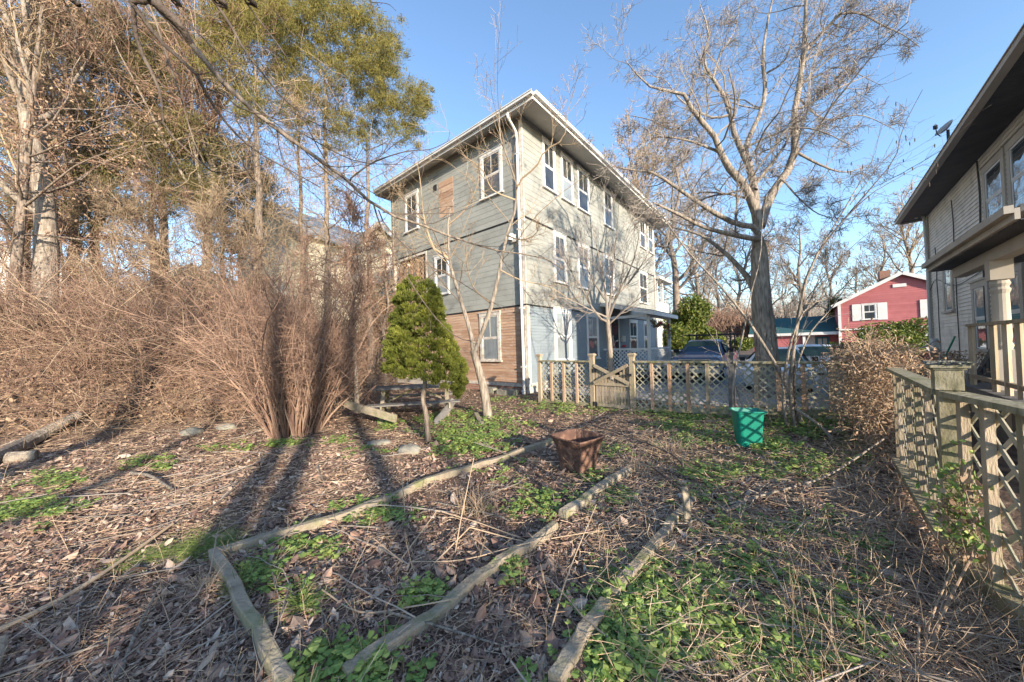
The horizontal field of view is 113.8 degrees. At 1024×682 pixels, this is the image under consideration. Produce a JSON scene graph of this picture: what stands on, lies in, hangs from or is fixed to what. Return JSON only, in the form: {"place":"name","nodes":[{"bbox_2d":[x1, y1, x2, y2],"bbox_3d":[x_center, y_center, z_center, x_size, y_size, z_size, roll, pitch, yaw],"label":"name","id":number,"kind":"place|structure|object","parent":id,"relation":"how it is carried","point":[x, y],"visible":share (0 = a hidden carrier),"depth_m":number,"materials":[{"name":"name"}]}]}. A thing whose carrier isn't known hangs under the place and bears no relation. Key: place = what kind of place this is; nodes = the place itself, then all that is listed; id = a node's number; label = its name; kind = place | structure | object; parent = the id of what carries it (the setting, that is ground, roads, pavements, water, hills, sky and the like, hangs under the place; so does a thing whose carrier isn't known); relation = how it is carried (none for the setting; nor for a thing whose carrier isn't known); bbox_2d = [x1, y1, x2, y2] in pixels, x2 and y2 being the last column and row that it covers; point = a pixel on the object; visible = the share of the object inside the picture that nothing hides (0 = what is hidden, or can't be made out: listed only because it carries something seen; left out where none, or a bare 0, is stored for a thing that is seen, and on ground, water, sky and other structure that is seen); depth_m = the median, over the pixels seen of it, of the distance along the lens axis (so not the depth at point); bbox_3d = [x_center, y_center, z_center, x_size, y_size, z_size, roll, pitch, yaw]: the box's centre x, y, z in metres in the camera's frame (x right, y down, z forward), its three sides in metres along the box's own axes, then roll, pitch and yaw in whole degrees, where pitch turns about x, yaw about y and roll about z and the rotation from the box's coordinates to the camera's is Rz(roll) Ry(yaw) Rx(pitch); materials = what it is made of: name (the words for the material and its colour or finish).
{"place":"outdoors","nodes":[
{"label":"outdoors","id":0,"kind":"place"},
{"bbox_2d":[0,304,1023,681],"bbox_3d":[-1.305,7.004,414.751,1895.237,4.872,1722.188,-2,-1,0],"label":"ground","id":1,"kind":"structure","parent":0,"point":[1002,466],"depth_m":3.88,"materials":[{"name":"brown plant"}]},
{"bbox_2d":[0,411,82,463],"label":"fallen log","id":2,"kind":"object","parent":1,"relation":"on","point":[31,440],"visible":0.81,"depth_m":6.17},
{"bbox_2d":[0,165,96,284],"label":"understory tree","id":3,"kind":"object","parent":1,"relation":"on","point":[5,234],"visible":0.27,"depth_m":10.80,"materials":[{"name":"brown plant"}]},
{"bbox_2d":[0,183,123,301],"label":"understory tree","id":4,"kind":"object","parent":1,"relation":"on","point":[81,243],"visible":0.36,"depth_m":11.63,"materials":[{"name":"brown plant"}]},
{"bbox_2d":[0,0,145,325],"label":"tall tree","id":5,"kind":"object","parent":1,"relation":"on","point":[43,204],"visible":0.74,"depth_m":9.64,"materials":[{"name":"plant"}]},
{"bbox_2d":[0,523,173,631],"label":"fallen stick","id":6,"kind":"object","parent":1,"relation":"on","point":[72,592],"visible":0.87,"depth_m":2.30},
{"bbox_2d":[0,0,175,323],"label":"beech tree","id":7,"kind":"object","parent":1,"relation":"on","point":[23,176],"visible":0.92,"depth_m":9.27,"materials":[{"name":"brown plant"}]},
{"bbox_2d":[0,0,176,298],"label":"tall tree","id":8,"kind":"object","parent":1,"relation":"on","point":[85,147],"visible":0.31,"depth_m":11.77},
{"bbox_2d":[0,0,192,294],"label":"tall tree","id":9,"kind":"object","parent":1,"relation":"on","point":[53,86],"visible":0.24,"depth_m":11.92,"materials":[{"name":"brown plant"}]},
{"bbox_2d":[0,0,193,308],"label":"spruce tree","id":10,"kind":"object","parent":1,"relation":"on","point":[3,86],"visible":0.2,"depth_m":12.13,"materials":[{"name":"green plant"}]},
{"bbox_2d":[0,220,193,346],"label":"bare shrub","id":11,"kind":"object","parent":1,"relation":"on","point":[23,306],"visible":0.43,"depth_m":8.38,"materials":[{"name":"plant"}]},
{"bbox_2d":[0,249,225,386],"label":"bare shrub","id":12,"kind":"object","parent":1,"relation":"on","point":[71,326],"visible":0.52,"depth_m":7.94,"materials":[{"name":"plant"}]},
{"bbox_2d":[62,166,178,327],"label":"understory tree","id":13,"kind":"object","parent":1,"relation":"on","point":[119,208],"visible":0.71,"depth_m":10.42,"materials":[{"name":"brown plant"}]},
{"bbox_2d":[45,0,231,286],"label":"tall tree","id":14,"kind":"object","parent":1,"relation":"on","point":[140,114],"visible":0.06,"depth_m":14.58,"materials":[{"name":"green plant"}]},
{"bbox_2d":[0,0,281,314],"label":"spruce tree","id":15,"kind":"object","parent":1,"relation":"on","point":[165,227],"visible":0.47,"depth_m":13.13,"materials":[{"name":"green plant"}]},
{"bbox_2d":[89,164,196,312],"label":"understory tree","id":16,"kind":"object","parent":1,"relation":"on","point":[153,220],"visible":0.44,"depth_m":12.01,"materials":[{"name":"brown plant"}]},
{"bbox_2d":[0,245,286,373],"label":"bare shrub","id":17,"kind":"object","parent":1,"relation":"on","point":[132,334],"visible":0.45,"depth_m":8.55,"materials":[{"name":"plant"}]},
{"bbox_2d":[16,0,300,315],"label":"tall tree","id":18,"kind":"object","parent":1,"relation":"on","point":[213,115],"visible":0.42,"depth_m":12.62,"materials":[{"name":"plant"}]},
{"bbox_2d":[0,223,336,337],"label":"thicket","id":19,"kind":"object","parent":1,"relation":"on","point":[163,287],"visible":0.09,"depth_m":10.87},
{"bbox_2d":[1,245,356,419],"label":"bare shrub","id":20,"kind":"object","parent":1,"relation":"on","point":[191,364],"visible":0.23,"depth_m":7.96,"materials":[{"name":"plant"}]},
{"bbox_2d":[122,178,249,331],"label":"understory tree","id":21,"kind":"object","parent":1,"relation":"on","point":[208,215],"visible":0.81,"depth_m":10.82,"materials":[{"name":"brown plant"}]},
{"bbox_2d":[0,294,392,435],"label":"caught leaves","id":22,"kind":"object","parent":1,"relation":"on","point":[93,401],"visible":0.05,"depth_m":7.82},
{"bbox_2d":[0,285,395,450],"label":"dry canes","id":23,"kind":"object","parent":1,"relation":"on","point":[120,421],"visible":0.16,"depth_m":7.46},
{"bbox_2d":[0,219,420,445],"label":"bramble thicket","id":24,"kind":"object","parent":1,"relation":"on","point":[43,378],"visible":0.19,"depth_m":7.87,"materials":[{"name":"plant"}]},
{"bbox_2d":[173,207,281,334],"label":"understory tree","id":25,"kind":"object","parent":1,"relation":"on","point":[236,243],"visible":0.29,"depth_m":12.00,"materials":[{"name":"brown plant"}]},
{"bbox_2d":[80,0,378,327],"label":"cypress tree","id":26,"kind":"object","parent":1,"relation":"on","point":[249,17],"visible":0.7,"depth_m":12.54,"materials":[{"name":"green plant"}]},
{"bbox_2d":[155,117,304,298],"bbox_3d":[-15.872,-6.097,18.577,8.078,16.296,10.799,-1,-1,-29],"label":"spruce tree","id":27,"kind":"object","parent":1,"relation":"on","point":[246,196],"visible":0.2,"depth_m":18.63,"materials":[{"name":"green plant"}]},
{"bbox_2d":[78,176,407,439],"bbox_3d":[-4.839,-0.269,6.944,5.536,4.417,5.509,-2,-1,0],"label":"fountain shrub","id":28,"kind":"object","parent":1,"relation":"on","point":[290,385],"visible":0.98,"depth_m":6.37,"materials":[{"name":"plant"}]},
{"bbox_2d":[208,546,294,681],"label":"garden edging","id":29,"kind":"object","parent":1,"relation":"on","point":[249,614],"visible":0.84,"depth_m":1.90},
{"bbox_2d":[212,0,374,333],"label":"cypress tree","id":30,"kind":"object","parent":1,"relation":"on","point":[320,104],"visible":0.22,"depth_m":17.91,"materials":[{"name":"green plant"}]},
{"bbox_2d":[226,200,373,330],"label":"cream house","id":31,"kind":"structure","parent":1,"relation":"on","point":[311,231],"depth_m":23.19,"materials":[{"name":"beige wood"}]},
{"bbox_2d":[55,0,563,344],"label":"overhanging tree","id":32,"kind":"object","parent":1,"relation":"on","point":[174,21],"visible":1,"depth_m":3.22,"materials":[{"name":"brown plant"}]},
{"bbox_2d":[194,284,430,428],"bbox_3d":[-4.960,0.381,9.127,6.864,4.168,6.636,-2,-1,0],"label":"bare shrub","id":33,"kind":"object","parent":1,"relation":"on","point":[346,397],"visible":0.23,"depth_m":9.20,"materials":[{"name":"plant"}]},
{"bbox_2d":[229,0,407,373],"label":"cypress tree","id":34,"kind":"object","parent":1,"relation":"on","point":[338,8],"visible":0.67,"depth_m":15.51,"materials":[{"name":"green plant"}]},
{"bbox_2d":[285,179,396,413],"bbox_3d":[-4.261,-0.914,8.512,2.558,6.189,2.648,-2,-1,0],"label":"tree","id":35,"kind":"object","parent":1,"relation":"on","point":[350,206],"visible":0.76,"depth_m":8.49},
{"bbox_2d":[279,12,444,386],"bbox_3d":[-6.115,-5.796,15.184,8.543,20.947,8.002,-2,-1,0],"label":"cypress tree","id":36,"kind":"object","parent":1,"relation":"on","point":[381,53],"visible":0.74,"depth_m":14.65,"materials":[{"name":"green plant"}]},
{"bbox_2d":[332,211,404,385],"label":"twiggy tree","id":37,"kind":"object","parent":1,"relation":"on","point":[388,310],"visible":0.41,"depth_m":14.58,"materials":[{"name":"brown plant"}]},
{"bbox_2d":[344,400,396,422],"bbox_3d":[-2.975,1.465,6.977,1.329,0.424,0.067,-2,-1,18],"label":"fallen board","id":38,"kind":"object","parent":1,"relation":"on","point":[381,414],"visible":0.95,"depth_m":6.94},
{"bbox_2d":[331,221,425,348],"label":"bare tree","id":39,"kind":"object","parent":1,"relation":"on","point":[389,235],"depth_m":24.54,"materials":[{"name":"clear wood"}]},
{"bbox_2d":[220,438,553,557],"bbox_3d":[-0.772,1.687,4.139,4.318,0.172,0.090,-1,-1,-44],"label":"garden edging","id":40,"kind":"object","parent":1,"relation":"on","point":[307,526],"visible":0.66,"depth_m":3.42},
{"bbox_2d":[366,382,459,422],"bbox_3d":[-2.305,1.477,8.077,2.010,0.793,1.720,-1,-1,-12],"label":"picnic table","id":41,"kind":"object","parent":1,"relation":"on","point":[384,404],"visible":0.68,"depth_m":7.79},
{"bbox_2d":[380,274,469,441],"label":"cone evergreen","id":42,"kind":"object","parent":1,"relation":"on","point":[401,330],"visible":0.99,"depth_m":5.55,"materials":[{"name":"green plant"}]},
{"bbox_2d":[342,521,558,680],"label":"garden edging","id":43,"kind":"object","parent":1,"relation":"on","point":[438,611],"visible":0.66,"depth_m":2.01,"materials":[{"name":"wood"}]},
{"bbox_2d":[0,395,908,681],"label":"green weeds","id":44,"kind":"object","parent":1,"relation":"on","point":[600,667],"visible":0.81,"depth_m":2.14,"materials":[{"name":"plant"}]},
{"bbox_2d":[445,476,505,523],"bbox_3d":[-0.347,1.537,3.246,0.610,0.291,0.809,-2,-1,0],"label":"grass tuft","id":45,"kind":"object","parent":1,"relation":"on","point":[477,507],"visible":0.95,"depth_m":3.25,"materials":[{"name":"plant"}]},
{"bbox_2d":[375,7,594,418],"bbox_3d":[-0.568,-2.369,7.293,4.850,8.370,3.219,-2,-1,0],"label":"slender tree","id":46,"kind":"object","parent":1,"relation":"on","point":[485,398],"visible":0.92,"depth_m":7.53,"materials":[{"name":"plant"}]},
{"bbox_2d":[83,419,890,623],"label":"green grass","id":47,"kind":"structure","parent":1,"relation":"on","point":[209,543],"depth_m":2.74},
{"bbox_2d":[0,377,1023,681],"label":"dry straw","id":48,"kind":"object","parent":1,"relation":"on","point":[932,667],"visible":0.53,"depth_m":2.36,"materials":[{"name":"plant"}]},
{"bbox_2d":[0,380,1023,681],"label":"dry weeds","id":49,"kind":"object","parent":1,"relation":"on","point":[890,592],"visible":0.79,"depth_m":1.85,"materials":[{"name":"plant"}]},
{"bbox_2d":[0,368,1023,681],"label":"fallen twigs","id":50,"kind":"object","parent":1,"relation":"on","point":[372,598],"visible":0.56,"depth_m":2.20,"materials":[{"name":"wood"}]},
{"bbox_2d":[373,89,677,393],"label":"clapboard house","id":51,"kind":"structure","parent":1,"relation":"on","point":[521,331],"depth_m":13.20,"materials":[{"name":"wood"}]},
{"bbox_2d":[478,310,502,361],"bbox_3d":[-0.831,-0.161,12.418,1.042,1.860,0.648,-2,-1,10],"label":"window","id":52,"kind":"structure","parent":51,"relation":"in","point":[490,346],"depth_m":12.39,"materials":[{"name":"white glass"}]},
{"bbox_2d":[479,144,503,201],"bbox_3d":[-0.784,-6.169,12.277,1.055,1.740,0.687,-2,-1,9],"label":"window","id":53,"kind":"structure","parent":51,"relation":"in","point":[498,177],"depth_m":12.24,"materials":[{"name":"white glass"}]},
{"bbox_2d":[541,135,557,195],"bbox_3d":[1.423,-6.605,12.602,0.561,1.900,0.906,-2,-1,11],"label":"window","id":54,"kind":"structure","parent":51,"relation":"in","point":[548,159],"depth_m":12.61,"materials":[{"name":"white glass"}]},
{"bbox_2d":[552,230,568,284],"bbox_3d":[1.907,-3.238,13.049,0.588,2.000,0.938,-2,-1,10],"label":"window","id":55,"kind":"structure","parent":51,"relation":"in","point":[555,233],"depth_m":13.04,"materials":[{"name":"white glass"}]},
{"bbox_2d":[553,306,574,359],"bbox_3d":[2.028,-0.264,13.087,0.789,2.110,1.272,-2,-1,10],"label":"window","id":56,"kind":"structure","parent":51,"relation":"in","point":[563,350],"depth_m":13.09,"materials":[{"name":"white glass"}]},
{"bbox_2d":[560,151,575,205],"bbox_3d":[2.281,-6.610,13.632,0.614,1.900,0.969,-2,-1,10],"label":"window","id":57,"kind":"structure","parent":51,"relation":"in","point":[564,159],"depth_m":13.63,"materials":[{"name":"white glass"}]},
{"bbox_2d":[576,164,591,215],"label":"window","id":58,"kind":"structure","parent":51,"relation":"in","point":[583,197],"depth_m":14.69,"materials":[{"name":"white glass"}]},
{"bbox_2d":[586,313,600,359],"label":"window","id":59,"kind":"structure","parent":51,"relation":"in","point":[592,324],"depth_m":15.09,"materials":[{"name":"grey glass"}]},
{"bbox_2d":[550,428,604,476],"bbox_3d":[0.851,1.443,4.294,0.547,0.472,0.549,-1,-1,-38],"label":"rusted tub","id":60,"kind":"object","parent":1,"relation":"on","point":[579,448],"visible":0.99,"depth_m":4.17,"materials":[{"name":"ceramic"}]},
{"bbox_2d":[548,596,611,681],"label":"garden edging","id":61,"kind":"object","parent":1,"relation":"on","point":[563,665],"visible":0.78,"depth_m":1.68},
{"bbox_2d":[559,465,633,519],"bbox_3d":[1.000,1.648,3.700,0.112,0.148,1.587,-3,-1,42],"label":"garden edging","id":62,"kind":"object","parent":1,"relation":"on","point":[583,499],"visible":0.65,"depth_m":3.46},
{"bbox_2d":[529,180,680,382],"bbox_3d":[3.142,-2.090,10.973,5.286,7.112,2.598,-2,-1,0],"label":"young tree","id":63,"kind":"object","parent":1,"relation":"on","point":[620,289],"visible":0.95,"depth_m":11.09,"materials":[{"name":"plant"}]},
{"bbox_2d":[599,102,682,274],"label":"bare tree","id":64,"kind":"object","parent":1,"relation":"on","point":[633,180],"visible":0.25,"depth_m":32.56,"materials":[{"name":"brown plant"}]},
{"bbox_2d":[588,133,694,289],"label":"bare tree","id":65,"kind":"object","parent":1,"relation":"on","point":[660,259],"visible":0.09,"depth_m":30.54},
{"bbox_2d":[609,495,695,598],"bbox_3d":[1.211,1.590,2.706,0.093,0.144,1.808,-3,-1,42],"label":"garden edging","id":66,"kind":"object","parent":1,"relation":"on","point":[643,554],"visible":0.51,"depth_m":2.50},
{"bbox_2d":[655,275,672,357],"bbox_3d":[9.759,-1.263,25.338,4.350,6.100,4.680,-2,-1,40],"label":"white annex","id":67,"kind":"object","parent":1,"relation":"on","point":[661,306],"visible":0.12,"depth_m":23.84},
{"bbox_2d":[662,292,715,349],"bbox_3d":[13.616,-0.701,26.166,6.583,5.944,3.772,-1,-1,-13],"label":"evergreen shrub","id":68,"kind":"object","parent":1,"relation":"on","point":[692,319],"visible":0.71,"depth_m":25.11,"materials":[{"name":"green plant"}]},
{"bbox_2d":[644,135,745,337],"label":"bare tree","id":69,"kind":"object","parent":1,"relation":"on","point":[676,287],"visible":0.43,"depth_m":29.04,"materials":[{"name":"brown plant"}]},
{"bbox_2d":[536,352,857,419],"bbox_3d":[3.228,1.007,7.511,6.474,1.480,0.170,-2,-1,40],"label":"lattice fence","id":70,"kind":"object","parent":1,"relation":"on","point":[816,411],"visible":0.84,"depth_m":6.98,"materials":[{"name":"brown wood"}]},
{"bbox_2d":[592,364,631,409],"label":"garden gate","id":71,"kind":"structure","parent":70,"relation":"attached to","point":[610,399],"depth_m":8.12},
{"bbox_2d":[815,312,946,461],"bbox_3d":[5.256,0.656,4.785,2.606,2.152,1.368,-1,-1,-43],"label":"dry shrub","id":72,"kind":"object","parent":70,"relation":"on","point":[874,380],"visible":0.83,"depth_m":4.40,"materials":[{"name":"plant"}]},
{"bbox_2d":[656,179,751,312],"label":"bare tree","id":73,"kind":"object","parent":1,"relation":"on","point":[704,290],"visible":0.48,"depth_m":35.96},
{"bbox_2d":[695,325,753,351],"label":"evergreen shrub","id":74,"kind":"object","parent":1,"relation":"on","point":[745,341],"visible":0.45,"depth_m":26.38,"materials":[{"name":"green plant"}]},
{"bbox_2d":[664,219,803,426],"bbox_3d":[4.156,-0.415,6.455,2.142,4.076,0.693,-2,-1,27],"label":"leaning sapling","id":75,"kind":"object","parent":1,"relation":"on","point":[780,374],"visible":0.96,"depth_m":6.12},
{"bbox_2d":[712,227,771,319],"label":"bare tree","id":76,"kind":"object","parent":1,"relation":"on","point":[740,283],"visible":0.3,"depth_m":59.19,"materials":[{"name":"brown plant"}]},
{"bbox_2d":[702,302,785,340],"bbox_3d":[24.081,-1.620,38.049,14.085,5.230,8.518,-2,-1,0],"label":"brush mound","id":77,"kind":"object","parent":1,"relation":"on","point":[719,324],"visible":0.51,"depth_m":36.92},
{"bbox_2d":[699,166,794,406],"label":"thin sapling","id":78,"kind":"object","parent":1,"relation":"on","point":[734,374],"visible":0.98,"depth_m":6.21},
{"bbox_2d":[728,407,766,447],"bbox_3d":[3.504,1.297,4.955,0.428,0.552,0.348,-2,-1,14],"label":"teal bin","id":79,"kind":"object","parent":1,"relation":"on","point":[748,425],"visible":0.94,"depth_m":4.85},
{"bbox_2d":[578,0,931,397],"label":"bare tree","id":80,"kind":"object","parent":1,"relation":"on","point":[763,318],"visible":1,"depth_m":9.19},
{"bbox_2d":[658,278,867,347],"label":"distant woods","id":81,"kind":"object","parent":1,"relation":"on","point":[821,310],"visible":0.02,"depth_m":92.54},
{"bbox_2d":[769,258,814,318],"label":"bare tree","id":82,"kind":"object","parent":1,"relation":"on","point":[794,308],"visible":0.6,"depth_m":45.78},
{"bbox_2d":[748,315,837,346],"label":"breezeway garage","id":83,"kind":"structure","parent":1,"relation":"on","point":[824,332],"depth_m":30.23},
{"bbox_2d":[706,437,886,510],"bbox_3d":[3.218,1.395,3.599,2.830,0.405,0.072,-1,-1,-18],"label":"fallen stick","id":84,"kind":"object","parent":1,"relation":"on","point":[805,483],"visible":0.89,"depth_m":3.50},
{"bbox_2d":[764,214,839,316],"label":"bare tree","id":85,"kind":"object","parent":1,"relation":"on","point":[789,280],"visible":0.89,"depth_m":33.64,"materials":[{"name":"brown plant"}]},
{"bbox_2d":[784,225,871,309],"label":"bare tree","id":86,"kind":"object","parent":1,"relation":"on","point":[826,253],"visible":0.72,"depth_m":49.58,"materials":[{"name":"brown plant"}]},
{"bbox_2d":[781,106,900,427],"bbox_3d":[5.255,-1.089,5.318,1.872,5.082,1.175,-1,-1,-23],"label":"forked sapling","id":87,"kind":"object","parent":1,"relation":"on","point":[794,340],"visible":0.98,"depth_m":5.44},
{"bbox_2d":[732,91,988,422],"bbox_3d":[5.427,-1.378,5.268,3.179,5.424,1.642,-2,-1,0],"label":"catkin tree","id":88,"kind":"object","parent":1,"relation":"on","point":[845,217],"visible":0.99,"depth_m":5.32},
{"bbox_2d":[824,270,929,355],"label":"red house","id":89,"kind":"structure","parent":1,"relation":"on","point":[896,297],"depth_m":26.22,"materials":[{"name":"wood"}]},
{"bbox_2d":[844,225,922,296],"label":"bare tree","id":90,"kind":"object","parent":1,"relation":"on","point":[874,261],"visible":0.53,"depth_m":49.77,"materials":[{"name":"brown plant"}]},
{"bbox_2d":[844,175,924,275],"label":"bare tree","id":91,"kind":"object","parent":1,"relation":"on","point":[913,245],"visible":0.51,"depth_m":42.26,"materials":[{"name":"brown plant"}]},
{"bbox_2d":[788,347,990,410],"bbox_3d":[8.346,0.804,7.184,4.079,1.396,3.080,-2,-1,0],"label":"dead hydrangea","id":92,"kind":"object","parent":1,"relation":"on","point":[949,353],"visible":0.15,"depth_m":6.78,"materials":[{"name":"plant"}]},
{"bbox_2d":[853,316,928,368],"bbox_3d":[21.153,0.296,17.502,6.703,3.226,3.346,-2,-1,0],"label":"rhododendron","id":93,"kind":"object","parent":1,"relation":"on","point":[911,330],"visible":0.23,"depth_m":17.38,"materials":[{"name":"green plant"}]},
{"bbox_2d":[928,554,973,662],"bbox_3d":[2.383,1.422,1.805,0.780,0.308,0.020,-1,-1,-26],"label":"dry cane","id":94,"kind":"object","parent":1,"relation":"on","point":[945,606],"visible":0.83,"depth_m":1.76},
{"bbox_2d":[886,360,1023,634],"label":"lattice fence","id":95,"kind":"object","parent":1,"relation":"on","point":[944,385],"visible":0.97,"depth_m":2.12,"materials":[{"name":"wood"}]},
{"bbox_2d":[909,439,1006,603],"bbox_3d":[2.815,1.086,2.083,0.324,0.951,0.546,-2,-1,28],"label":"fence vine","id":96,"kind":"object","parent":1,"relation":"on","point":[960,536],"visible":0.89,"depth_m":2.06,"materials":[{"name":"leaf"},{"name":"stem"}]},
{"bbox_2d":[894,23,1023,445],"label":"taupe house","id":97,"kind":"structure","parent":1,"relation":"on","point":[966,207],"depth_m":6.89,"materials":[{"name":"wood"}]},
{"bbox_2d":[941,270,955,313],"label":"window","id":98,"kind":"structure","parent":97,"relation":"in","point":[949,305],"depth_m":10.46,"materials":[{"name":"grey glass"}]},
{"bbox_2d":[968,277,991,351],"bbox_3d":[11.847,-0.643,8.446,0.723,1.810,1.126,-2,-1,12],"label":"window","id":99,"kind":"structure","parent":97,"relation":"in","point":[978,316],"depth_m":8.46,"materials":[{"name":"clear glass"}]},
{"bbox_2d":[978,146,1007,219],"bbox_3d":[10.962,-3.400,7.595,0.780,1.560,1.161,-2,-1,10],"label":"window","id":100,"kind":"structure","parent":97,"relation":"in","point":[988,173],"depth_m":7.55,"materials":[{"name":"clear glass"}]},
{"bbox_2d":[1002,122,1023,207],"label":"window","id":101,"kind":"structure","parent":97,"relation":"in","point":[1015,164],"depth_m":6.76,"materials":[{"name":"clear glass"}]},
{"bbox_2d":[1009,262,1023,349],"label":"window","id":102,"kind":"structure","parent":97,"relation":"in","point":[1017,283],"depth_m":6.87,"materials":[{"name":"grey glass"}]},
{"bbox_2d":[0,0,1023,312],"label":"sky","id":103,"kind":"structure","parent":0,"point":[966,40],"materials":[{"name":"blue"}]},
{"bbox_2d":[546,359,935,418],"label":"driveway","id":104,"kind":"structure","parent":0,"point":[724,382],"depth_m":11.74,"materials":[{"name":"asphalt"}]},
{"bbox_2d":[671,332,739,379],"bbox_3d":[9.508,0.661,16.337,2.480,2.100,5.660,-2,-1,40],"label":"pickup truck","id":105,"kind":"object","parent":104,"relation":"on","point":[691,350],"visible":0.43,"depth_m":15.20,"materials":[{"name":"blue metal"}]},
{"bbox_2d":[740,347,817,392],"bbox_3d":[9.779,0.955,12.274,2.160,1.450,4.450,-2,-1,40],"label":"silver sedan","id":106,"kind":"object","parent":104,"relation":"on","point":[782,351],"visible":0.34,"depth_m":11.46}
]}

